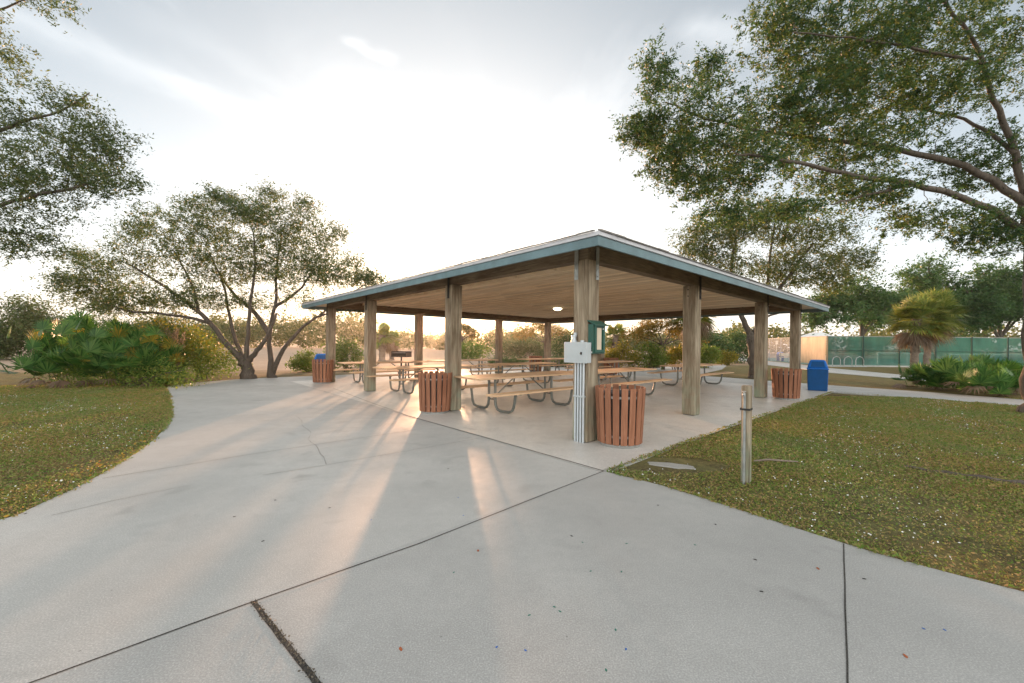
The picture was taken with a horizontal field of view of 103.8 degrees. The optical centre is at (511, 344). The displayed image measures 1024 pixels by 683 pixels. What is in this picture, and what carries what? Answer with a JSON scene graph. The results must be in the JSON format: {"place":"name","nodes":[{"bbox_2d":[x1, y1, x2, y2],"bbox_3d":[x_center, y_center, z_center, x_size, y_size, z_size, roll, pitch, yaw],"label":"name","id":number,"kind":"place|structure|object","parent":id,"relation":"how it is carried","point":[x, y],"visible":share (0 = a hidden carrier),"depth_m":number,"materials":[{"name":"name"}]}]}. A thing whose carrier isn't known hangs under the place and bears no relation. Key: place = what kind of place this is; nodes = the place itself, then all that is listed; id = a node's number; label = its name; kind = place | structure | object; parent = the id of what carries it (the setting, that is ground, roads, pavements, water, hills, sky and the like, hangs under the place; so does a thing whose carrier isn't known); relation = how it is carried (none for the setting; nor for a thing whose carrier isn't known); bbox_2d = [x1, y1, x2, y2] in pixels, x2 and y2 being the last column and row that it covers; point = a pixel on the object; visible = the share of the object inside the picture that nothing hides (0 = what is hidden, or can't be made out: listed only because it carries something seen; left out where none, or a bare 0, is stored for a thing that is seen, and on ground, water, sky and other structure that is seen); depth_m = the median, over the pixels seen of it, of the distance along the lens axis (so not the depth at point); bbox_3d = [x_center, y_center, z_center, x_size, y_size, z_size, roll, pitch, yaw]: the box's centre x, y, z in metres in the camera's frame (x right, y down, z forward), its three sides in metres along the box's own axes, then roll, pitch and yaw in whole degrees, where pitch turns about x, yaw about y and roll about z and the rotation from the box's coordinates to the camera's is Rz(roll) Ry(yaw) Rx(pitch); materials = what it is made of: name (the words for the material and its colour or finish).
{"place":"outdoors","nodes":[
{"label":"outdoors","id":0,"kind":"place"},
{"bbox_2d":[0,384,172,518],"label":"grass","id":1,"kind":"structure","parent":0,"point":[147,399],"depth_m":7.10,"materials":[{"name":"green plant"}]},
{"bbox_2d":[0,364,1023,682],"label":"pavement","id":2,"kind":"structure","parent":0,"point":[734,596],"depth_m":2.60,"materials":[{"name":"concrete"}]},
{"bbox_2d":[0,428,162,516],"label":"fallen leaves","id":3,"kind":"object","parent":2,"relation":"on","point":[88,468],"visible":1,"depth_m":4.81,"materials":[{"name":"brown plant"}]},
{"bbox_2d":[53,416,675,514],"bbox_3d":[-1.309,1.483,7.240,8.190,0.002,4.521,1,0,-26],"label":"pavement crack","id":4,"kind":"object","parent":2,"relation":"on","point":[277,472],"visible":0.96,"depth_m":5.19,"materials":[{"name":"grey concrete"}]},
{"bbox_2d":[391,351,411,373],"bbox_3d":[-5.296,0.897,19.200,0.800,1.160,0.500,1,0,17],"label":"barbecue grill","id":5,"kind":"object","parent":2,"relation":"on","point":[401,354],"visible":0.91,"depth_m":19.24,"materials":[{"name":"metal"}]},
{"bbox_2d":[29,389,848,682],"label":"pavement joint","id":6,"kind":"object","parent":2,"relation":"on","point":[290,651],"visible":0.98,"depth_m":2.13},
{"bbox_2d":[250,599,323,682],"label":"joint grit","id":7,"kind":"object","parent":6,"relation":"on","point":[290,643],"visible":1,"depth_m":2.02,"materials":[{"name":"gravel"}]},
{"bbox_2d":[0,341,1023,591],"bbox_3d":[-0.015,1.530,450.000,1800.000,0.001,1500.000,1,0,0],"label":"ground","id":8,"kind":"structure","parent":0,"point":[698,465],"depth_m":4.68,"materials":[{"name":"green plant"}]},
{"bbox_2d":[0,308,33,359],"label":"brush tree","id":9,"kind":"object","parent":8,"relation":"on","point":[9,351],"visible":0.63,"depth_m":29.82,"materials":[{"name":"green plant"}]},
{"bbox_2d":[0,289,73,359],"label":"brush tree","id":10,"kind":"object","parent":8,"relation":"on","point":[27,316],"visible":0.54,"depth_m":29.90,"materials":[{"name":"green plant"}]},
{"bbox_2d":[23,308,100,353],"bbox_3d":[-36.195,-0.878,32.833,6.910,4.213,5.010,1,0,0],"label":"brush tree","id":11,"kind":"object","parent":8,"relation":"on","point":[62,320],"depth_m":32.56,"materials":[{"name":"green plant"}]},
{"bbox_2d":[0,312,128,388],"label":"saw palmetto","id":12,"kind":"object","parent":8,"relation":"on","point":[41,363],"visible":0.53,"depth_m":12.57,"materials":[{"name":"green plant"}]},
{"bbox_2d":[23,308,135,382],"bbox_3d":[-15.620,0.197,14.646,3.472,3.124,3.473,1,0,0],"label":"saw palmetto","id":13,"kind":"object","parent":8,"relation":"on","point":[113,324],"visible":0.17,"depth_m":13.94,"materials":[{"name":"green plant"}]},
{"bbox_2d":[0,0,159,273],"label":"oak tree","id":14,"kind":"object","parent":8,"relation":"on","point":[82,177],"visible":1,"depth_m":9.37,"materials":[{"name":"green plant"}]},
{"bbox_2d":[0,394,159,498],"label":"clover flowers","id":15,"kind":"object","parent":8,"relation":"on","point":[75,437],"visible":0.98,"depth_m":6.60,"materials":[{"name":"white plant"}]},
{"bbox_2d":[75,313,131,335],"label":"brush tree","id":16,"kind":"object","parent":8,"relation":"on","point":[102,321],"depth_m":33.85,"materials":[{"name":"green plant"}]},
{"bbox_2d":[44,318,182,387],"bbox_3d":[-13.183,0.485,13.426,2.848,2.738,3.322,1,0,43],"label":"saw palmetto","id":17,"kind":"object","parent":8,"relation":"on","point":[99,361],"visible":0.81,"depth_m":12.72,"materials":[{"name":"green plant"}]},
{"bbox_2d":[157,327,187,369],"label":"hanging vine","id":18,"kind":"object","parent":17,"relation":"hanging from","point":[175,333],"visible":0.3,"depth_m":14.76,"materials":[{"name":"plant"}]},
{"bbox_2d":[14,342,224,388],"bbox_3d":[-12.849,0.655,13.327,6.437,1.564,2.636,1,0,0],"label":"shrub","id":19,"kind":"object","parent":8,"relation":"on","point":[146,379],"visible":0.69,"depth_m":13.10,"materials":[{"name":"green plant"}]},
{"bbox_2d":[113,330,202,386],"bbox_3d":[-12.608,0.551,14.239,2.660,2.191,2.574,1,0,0],"label":"saw palmetto","id":20,"kind":"object","parent":8,"relation":"on","point":[169,349],"visible":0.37,"depth_m":13.81,"materials":[{"name":"green plant"}]},
{"bbox_2d":[110,307,208,346],"bbox_3d":[-14.055,-0.105,15.506,3.938,3.041,3.057,1,0,0],"label":"shrub","id":21,"kind":"object","parent":8,"relation":"on","point":[155,322],"visible":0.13,"depth_m":15.53,"materials":[{"name":"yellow plant"}]},
{"bbox_2d":[21,180,298,378],"bbox_3d":[-13.501,-2.613,16.048,9.380,8.075,4.081,1,0,-13],"label":"oak tree","id":22,"kind":"object","parent":8,"relation":"on","point":[107,304],"visible":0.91,"depth_m":15.71,"materials":[{"name":"green plant"}]},
{"bbox_2d":[120,315,208,338],"bbox_3d":[-33.465,-1.061,37.858,7.390,4.637,7.408,1,0,0],"label":"brush tree","id":23,"kind":"object","parent":8,"relation":"on","point":[157,326],"visible":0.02,"depth_m":37.86,"materials":[{"name":"green plant"}]},
{"bbox_2d":[153,373,177,384],"bbox_3d":[-11.646,1.135,13.483,0.713,0.454,0.650,1,0,42],"label":"saw palmetto","id":24,"kind":"object","parent":8,"relation":"on","point":[166,383],"visible":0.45,"depth_m":13.30,"materials":[{"name":"green plant"}]},
{"bbox_2d":[158,319,252,379],"bbox_3d":[-12.678,0.170,16.276,4.262,2.519,2.728,1,0,0],"label":"shrub","id":25,"kind":"object","parent":8,"relation":"on","point":[215,361],"visible":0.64,"depth_m":16.09,"materials":[{"name":"green plant"}]},
{"bbox_2d":[187,321,237,349],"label":"brush tree","id":26,"kind":"object","parent":8,"relation":"on","point":[209,333],"visible":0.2,"depth_m":45.29,"materials":[{"name":"green plant"}]},
{"bbox_2d":[197,174,396,377],"bbox_3d":[-8.897,-2.810,17.084,8.511,8.550,3.925,1,0,0],"label":"oak tree","id":27,"kind":"object","parent":8,"relation":"on","point":[368,278],"visible":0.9,"depth_m":16.64,"materials":[{"name":"green plant"}]},
{"bbox_2d":[282,348,339,372],"bbox_3d":[-10.332,0.830,20.779,2.474,1.317,1.896,1,0,0],"label":"shrub","id":28,"kind":"object","parent":8,"relation":"on","point":[298,362],"visible":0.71,"depth_m":20.42,"materials":[{"name":"green plant"}]},
{"bbox_2d":[320,335,363,371],"bbox_3d":[-8.867,0.429,21.761,2.738,2.141,2.113,1,0,-33],"label":"shrub","id":29,"kind":"object","parent":8,"relation":"on","point":[344,351],"visible":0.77,"depth_m":21.45,"materials":[{"name":"green plant"}]},
{"bbox_2d":[376,321,394,360],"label":"sabal palm","id":30,"kind":"object","parent":8,"relation":"on","point":[383,343],"visible":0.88,"depth_m":34.74,"materials":[{"name":"green plant"}]},
{"bbox_2d":[385,330,401,359],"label":"sabal palm","id":31,"kind":"object","parent":8,"relation":"on","point":[395,347],"visible":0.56,"depth_m":36.84,"materials":[{"name":"green plant"}]},
{"bbox_2d":[133,308,753,352],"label":"woodland","id":32,"kind":"object","parent":8,"relation":"on","point":[283,333],"visible":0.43,"depth_m":103.47,"materials":[{"name":"green plant"}]},
{"bbox_2d":[444,322,479,344],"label":"tree","id":33,"kind":"object","parent":8,"relation":"on","point":[467,329],"visible":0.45,"depth_m":61.31,"materials":[{"name":"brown plant"}]},
{"bbox_2d":[461,340,494,358],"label":"shrub","id":34,"kind":"object","parent":8,"relation":"on","point":[472,350],"visible":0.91,"depth_m":41.45,"materials":[{"name":"green plant"}]},
{"bbox_2d":[485,355,528,366],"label":"shrub","id":35,"kind":"object","parent":8,"relation":"on","point":[510,360],"visible":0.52,"depth_m":27.91,"materials":[{"name":"green plant"}]},
{"bbox_2d":[485,334,543,357],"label":"shrub","id":36,"kind":"object","parent":8,"relation":"on","point":[516,348],"visible":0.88,"depth_m":45.11,"materials":[{"name":"green plant"}]},
{"bbox_2d":[511,323,573,356],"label":"tree","id":37,"kind":"object","parent":8,"relation":"on","point":[521,335],"visible":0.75,"depth_m":41.03,"materials":[{"name":"green plant"}]},
{"bbox_2d":[526,353,572,366],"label":"shrub","id":38,"kind":"object","parent":8,"relation":"on","point":[561,361],"visible":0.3,"depth_m":27.84,"materials":[{"name":"green plant"}]},
{"bbox_2d":[540,330,571,357],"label":"shrub","id":39,"kind":"object","parent":8,"relation":"on","point":[557,346],"visible":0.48,"depth_m":41.20,"materials":[{"name":"green plant"}]},
{"bbox_2d":[605,340,648,367],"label":"shrub","id":40,"kind":"object","parent":8,"relation":"on","point":[614,354],"visible":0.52,"depth_m":25.73,"materials":[{"name":"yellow plant"}]},
{"bbox_2d":[624,341,672,369],"bbox_3d":[8.473,0.665,25.418,3.221,2.033,2.120,1,0,27],"label":"shrub","id":41,"kind":"object","parent":8,"relation":"on","point":[657,359],"visible":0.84,"depth_m":25.29,"materials":[{"name":"green plant"}]},
{"bbox_2d":[611,318,706,369],"bbox_3d":[9.761,-0.229,25.626,7.206,3.738,4.180,1,0,-27],"label":"tree","id":42,"kind":"object","parent":8,"relation":"on","point":[647,325],"visible":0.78,"depth_m":25.00,"materials":[{"name":"green plant"}]},
{"bbox_2d":[647,462,694,468],"bbox_3d":[2.031,1.554,5.131,0.585,0.034,0.212,1,0,20],"label":"concrete pad","id":43,"kind":"object","parent":8,"relation":"on","point":[672,465],"visible":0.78,"depth_m":5.11,"materials":[{"name":"grey concrete"}]},
{"bbox_2d":[665,344,681,369],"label":"shrub","id":44,"kind":"object","parent":8,"relation":"on","point":[675,354],"visible":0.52,"depth_m":25.67,"materials":[{"name":"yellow plant"}]},
{"bbox_2d":[666,317,720,346],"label":"sabal palm","id":45,"kind":"object","parent":8,"relation":"on","point":[707,324],"visible":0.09,"depth_m":23.33,"materials":[{"name":"green plant"}]},
{"bbox_2d":[700,339,721,367],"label":"shrub","id":46,"kind":"object","parent":8,"relation":"on","point":[710,353],"visible":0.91,"depth_m":27.71,"materials":[{"name":"green plant"}]},
{"bbox_2d":[700,329,744,363],"bbox_3d":[18.044,0.164,36.105,5.312,3.227,3.802,1,0,0],"label":"shrub","id":47,"kind":"object","parent":8,"relation":"on","point":[723,345],"visible":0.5,"depth_m":35.24,"materials":[{"name":"green plant"}]},
{"bbox_2d":[715,349,740,365],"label":"shrub","id":48,"kind":"object","parent":8,"relation":"on","point":[725,358],"visible":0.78,"depth_m":32.69,"materials":[{"name":"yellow plant"}]},
{"bbox_2d":[717,325,768,363],"bbox_3d":[21.579,-0.073,38.027,4.781,3.763,4.352,1,0,0],"label":"shrub","id":49,"kind":"object","parent":8,"relation":"on","point":[738,335],"visible":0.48,"depth_m":37.29,"materials":[{"name":"green plant"}]},
{"bbox_2d":[740,385,752,484],"bbox_3d":[2.600,1.006,4.465,0.100,1.100,0.175,1,0,41],"label":"water spigot post","id":50,"kind":"object","parent":8,"relation":"on","point":[746,408],"visible":0.92,"depth_m":4.45,"materials":[{"name":"brown wood"}]},
{"bbox_2d":[665,188,894,378],"bbox_3d":[12.729,-2.957,19.556,10.914,9.306,4.538,1,0,0],"label":"oak tree","id":51,"kind":"object","parent":8,"relation":"on","point":[833,261],"visible":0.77,"depth_m":19.19,"materials":[{"name":"green plant"}]},
{"bbox_2d":[742,336,825,362],"bbox_3d":[28.854,0.564,45.051,0.090,2.556,23.940,1,0,13],"label":"side fence","id":52,"kind":"object","parent":8,"relation":"on","point":[813,347],"visible":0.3,"depth_m":35.69,"materials":[{"name":"beige wood"}]},
{"bbox_2d":[608,0,1023,412],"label":"oak tree","id":53,"kind":"object","parent":8,"relation":"on","point":[841,71],"visible":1,"depth_m":8.96,"materials":[{"name":"green plant"}]},
{"bbox_2d":[801,332,835,336],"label":"canopy","id":54,"kind":"object","parent":8,"relation":"on","point":[815,334],"visible":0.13,"depth_m":73.84,"materials":[{"name":"white paint"}]},
{"bbox_2d":[621,399,1022,560],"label":"clover flowers","id":55,"kind":"object","parent":8,"relation":"on","point":[871,471],"visible":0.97,"depth_m":4.87,"materials":[{"name":"white plant"}]},
{"bbox_2d":[738,358,925,380],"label":"footpath","id":56,"kind":"structure","parent":8,"relation":"on","point":[860,373],"depth_m":24.98,"materials":[{"name":"concrete"}]},
{"bbox_2d":[663,320,1020,352],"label":"woodland","id":57,"kind":"object","parent":8,"relation":"on","point":[783,336],"visible":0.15,"depth_m":84.64,"materials":[{"name":"green plant"}]},
{"bbox_2d":[829,356,866,366],"bbox_3d":[27.447,1.365,32.770,3.000,0.885,0.100,1,0,0],"label":"bike rack","id":58,"kind":"object","parent":8,"relation":"on","point":[844,362],"visible":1,"depth_m":32.74,"materials":[{"name":"grey metal"}]},
{"bbox_2d":[787,266,918,335],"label":"oak tree","id":59,"kind":"object","parent":8,"relation":"on","point":[864,308],"visible":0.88,"depth_m":45.84,"materials":[{"name":"green plant"}]},
{"bbox_2d":[881,293,956,368],"bbox_3d":[24.943,-0.745,24.787,3.813,5.100,3.677,1,0,0],"label":"sabal palm","id":60,"kind":"object","parent":8,"relation":"on","point":[913,312],"visible":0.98,"depth_m":24.26,"materials":[{"name":"green plant"}]},
{"bbox_2d":[890,361,949,390],"bbox_3d":[15.814,1.302,15.546,2.152,1.390,1.931,1,0,20],"label":"saw palmetto","id":61,"kind":"object","parent":8,"relation":"on","point":[937,377],"visible":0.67,"depth_m":15.28,"materials":[{"name":"green plant"}]},
{"bbox_2d":[826,336,1023,366],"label":"windscreen fence","id":62,"kind":"object","parent":8,"relation":"on","point":[873,350],"visible":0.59,"depth_m":33.30,"materials":[{"name":"fabric"}]},
{"bbox_2d":[901,287,974,364],"bbox_3d":[28.747,-1.103,27.258,4.186,5.905,4.215,1,0,0],"label":"sabal palm","id":63,"kind":"object","parent":8,"relation":"on","point":[948,303],"visible":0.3,"depth_m":26.64,"materials":[{"name":"green plant"}]},
{"bbox_2d":[876,250,1023,336],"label":"oak tree","id":64,"kind":"object","parent":8,"relation":"on","point":[932,277],"visible":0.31,"depth_m":50.58,"materials":[{"name":"green plant"}]},
{"bbox_2d":[902,355,1017,391],"bbox_3d":[16.192,1.208,14.343,2.640,1.777,2.611,1,0,0],"label":"saw palmetto","id":65,"kind":"object","parent":8,"relation":"on","point":[948,366],"visible":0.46,"depth_m":14.21,"materials":[{"name":"green plant"}]},
{"bbox_2d":[900,465,1023,485],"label":"tree root","id":66,"kind":"object","parent":8,"relation":"on","point":[984,476],"visible":0.62,"depth_m":4.73,"materials":[{"name":"brown wood"}]},
{"bbox_2d":[943,366,1019,396],"bbox_3d":[15.448,1.265,13.015,2.271,1.228,1.870,1,0,0],"label":"saw palmetto","id":67,"kind":"object","parent":8,"relation":"on","point":[1005,382],"visible":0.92,"depth_m":12.67,"materials":[{"name":"green plant"}]},
{"bbox_2d":[950,253,1023,337],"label":"oak tree","id":68,"kind":"object","parent":8,"relation":"on","point":[1011,280],"visible":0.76,"depth_m":48.87,"materials":[{"name":"green plant"}]},
{"bbox_2d":[959,352,1023,388],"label":"saw palmetto","id":69,"kind":"object","parent":8,"relation":"on","point":[982,357],"visible":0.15,"depth_m":16.10,"materials":[{"name":"green plant"}]},
{"bbox_2d":[995,360,1023,394],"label":"saw palmetto","id":70,"kind":"object","parent":8,"relation":"on","point":[1013,367],"visible":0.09,"depth_m":14.26,"materials":[{"name":"green plant"}]},
{"bbox_2d":[995,300,1023,323],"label":"oak tree","id":71,"kind":"object","parent":8,"relation":"on","point":[1020,312],"visible":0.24,"depth_m":48.56,"materials":[{"name":"green plant"}]},
{"bbox_2d":[0,0,1023,347],"label":"sky","id":72,"kind":"structure","parent":0,"point":[447,133],"materials":[{"name":"white"}]},
{"bbox_2d":[291,369,834,470],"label":"pavilion floor","id":73,"kind":"structure","parent":0,"point":[545,426],"depth_m":9.01,"materials":[{"name":"grey concrete"}]},
{"bbox_2d":[314,354,325,360],"bbox_3d":[-7.381,0.885,15.646,0.618,1.070,0.558,1,0,-14],"label":"recycling bin","id":74,"kind":"object","parent":73,"relation":"on","point":[320,356],"visible":0.16,"depth_m":15.43,"materials":[{"name":"blue plastic"}]},
{"bbox_2d":[312,359,333,383],"bbox_3d":[-7.067,0.987,14.976,0.744,0.874,0.747,1,0,-25],"label":"litter bin","id":75,"kind":"object","parent":73,"relation":"on","point":[322,372],"visible":1,"depth_m":14.70,"materials":[{"name":"wood"}]},
{"bbox_2d":[333,360,434,383],"bbox_3d":[-4.931,1.054,15.602,3.300,0.787,1.944,1,0,-42],"label":"picnic table","id":76,"kind":"object","parent":73,"relation":"on","point":[377,363],"visible":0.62,"depth_m":15.23,"materials":[{"name":"brown wood"}]},
{"bbox_2d":[367,364,480,393],"bbox_3d":[-2.685,1.076,12.875,3.300,0.787,1.944,1,0,-42],"label":"picnic table","id":77,"kind":"object","parent":73,"relation":"on","point":[419,367],"visible":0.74,"depth_m":12.34,"materials":[{"name":"brown wood"}]},
{"bbox_2d":[418,371,451,413],"bbox_3d":[-1.694,1.041,8.837,0.744,0.874,0.747,1,0,-15],"label":"litter bin","id":78,"kind":"object","parent":73,"relation":"on","point":[435,392],"visible":0.98,"depth_m":8.56,"materials":[{"name":"wood"}]},
{"bbox_2d":[427,359,505,374],"bbox_3d":[-2.171,1.082,18.215,3.300,0.787,1.944,1,0,-42],"label":"picnic table","id":79,"kind":"object","parent":73,"relation":"on","point":[481,367],"visible":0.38,"depth_m":18.34,"materials":[{"name":"brown wood"}]},
{"bbox_2d":[454,371,572,413],"bbox_3d":[0.240,1.106,9.722,3.300,0.787,1.944,1,0,-42],"label":"picnic table","id":80,"kind":"object","parent":73,"relation":"on","point":[511,376],"visible":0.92,"depth_m":9.36,"materials":[{"name":"brown wood"}]},
{"bbox_2d":[469,362,565,385],"bbox_3d":[0.264,1.106,15.428,3.300,0.787,1.944,1,0,-42],"label":"picnic table","id":81,"kind":"object","parent":73,"relation":"on","point":[513,364],"visible":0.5,"depth_m":15.37,"materials":[{"name":"brown wood"}]},
{"bbox_2d":[529,356,541,371],"bbox_3d":[1.313,1.071,22.418,0.744,0.874,0.747,1,0,-45],"label":"litter bin","id":82,"kind":"object","parent":73,"relation":"on","point":[540,367],"visible":0.47,"depth_m":22.15,"materials":[{"name":"wood"}]},
{"bbox_2d":[518,358,572,371],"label":"picnic table","id":83,"kind":"object","parent":73,"relation":"on","point":[549,359],"visible":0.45,"depth_m":20.95,"materials":[{"name":"brown wood"}]},
{"bbox_2d":[301,229,829,442],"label":"picnic pavilion","id":84,"kind":"structure","parent":73,"relation":"on","point":[603,275],"depth_m":9.94,"materials":[{"name":"brown wood"}]},
{"bbox_2d":[564,333,590,442],"bbox_3d":[0.999,0.660,6.193,0.148,1.700,0.440,1,0,-42],"label":"conduit","id":85,"kind":"object","parent":84,"relation":"attached to","point":[576,352],"visible":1,"depth_m":6.18,"materials":[{"name":"grey metal"}]},
{"bbox_2d":[564,342,586,363],"bbox_3d":[0.970,0.119,6.163,0.010,0.322,0.440,1,0,-42],"label":"door","id":86,"kind":"structure","parent":85,"relation":"in","point":[572,350],"depth_m":6.15,"materials":[{"name":"grey metal"}]},
{"bbox_2d":[587,320,608,353],"bbox_3d":[1.326,-0.119,6.183,0.340,0.515,0.158,1,0,-42],"label":"notice box","id":87,"kind":"object","parent":84,"relation":"attached to","point":[596,334],"visible":0.98,"depth_m":6.13,"materials":[{"name":"metal"}]},
{"bbox_2d":[564,360,633,380],"bbox_3d":[4.199,1.146,18.155,3.300,0.787,1.944,1,0,-42],"label":"picnic table","id":88,"kind":"object","parent":73,"relation":"on","point":[610,361],"visible":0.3,"depth_m":18.30,"materials":[{"name":"brown wood"}]},
{"bbox_2d":[604,358,617,374],"bbox_3d":[5.076,1.109,20.622,0.747,0.874,0.744,1,0,36],"label":"litter bin","id":89,"kind":"object","parent":73,"relation":"on","point":[611,364],"visible":0.55,"depth_m":20.35,"materials":[{"name":"wood"}]},
{"bbox_2d":[553,367,671,394],"bbox_3d":[3.050,1.134,11.950,3.300,0.787,1.944,1,0,-42],"label":"picnic table","id":90,"kind":"object","parent":73,"relation":"on","point":[607,371],"visible":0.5,"depth_m":11.88,"materials":[{"name":"brown wood"}]},
{"bbox_2d":[595,384,645,448],"bbox_3d":[1.648,1.075,6.129,0.744,0.874,0.747,1,0,-6],"label":"litter bin","id":91,"kind":"object","parent":73,"relation":"on","point":[620,418],"visible":1,"depth_m":5.86,"materials":[{"name":"wood"}]},
{"bbox_2d":[647,363,733,384],"bbox_3d":[7.043,1.175,15.736,3.300,0.787,1.944,1,0,-42],"label":"picnic table","id":92,"kind":"object","parent":73,"relation":"on","point":[701,364],"visible":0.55,"depth_m":15.49,"materials":[{"name":"brown wood"}]},
{"bbox_2d":[771,368,801,399],"bbox_3d":[7.992,1.139,11.699,0.744,0.874,0.747,1,0,-35],"label":"litter bin","id":93,"kind":"object","parent":73,"relation":"on","point":[786,384],"visible":1,"depth_m":11.44,"materials":[{"name":"wood"}]},
{"bbox_2d":[807,360,828,390],"bbox_3d":[10.759,1.069,14.133,0.618,1.070,0.558,1,0,36],"label":"recycling bin","id":94,"kind":"object","parent":73,"relation":"on","point":[817,374],"visible":1,"depth_m":13.93,"materials":[{"name":"blue plastic"}]},
{"bbox_2d":[605,321,629,352],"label":"tree","id":95,"kind":"object","parent":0,"point":[617,336],"visible":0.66,"depth_m":30.78,"materials":[{"name":"green plant"}]},
{"bbox_2d":[776,352,783,360],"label":"blue bin","id":96,"kind":"object","parent":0,"point":[778,357],"visible":0.68,"depth_m":44.09,"materials":[{"name":"plastic"}]},
{"bbox_2d":[779,353,789,361],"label":"bench","id":97,"kind":"object","parent":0,"point":[784,354],"visible":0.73,"depth_m":43.45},
{"bbox_2d":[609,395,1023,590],"bbox_3d":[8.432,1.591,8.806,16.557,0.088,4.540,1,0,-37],"label":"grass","id":98,"kind":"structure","parent":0,"point":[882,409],"depth_m":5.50,"materials":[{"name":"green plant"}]},
{"bbox_2d":[753,458,797,461],"bbox_3d":[3.440,1.512,5.233,0.554,0.042,0.051,1,0,6],"label":"stick","id":99,"kind":"object","parent":98,"relation":"on","point":[767,459],"visible":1,"depth_m":5.23,"materials":[{"name":"wood"}]},
{"bbox_2d":[743,357,909,365],"bbox_3d":[50.632,2.049,45.750,48.700,0.050,24.500,1,0,0],"label":"court","id":100,"kind":"object","parent":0,"point":[785,359],"depth_m":38.32,"materials":[{"name":"grey concrete"}]}
]}

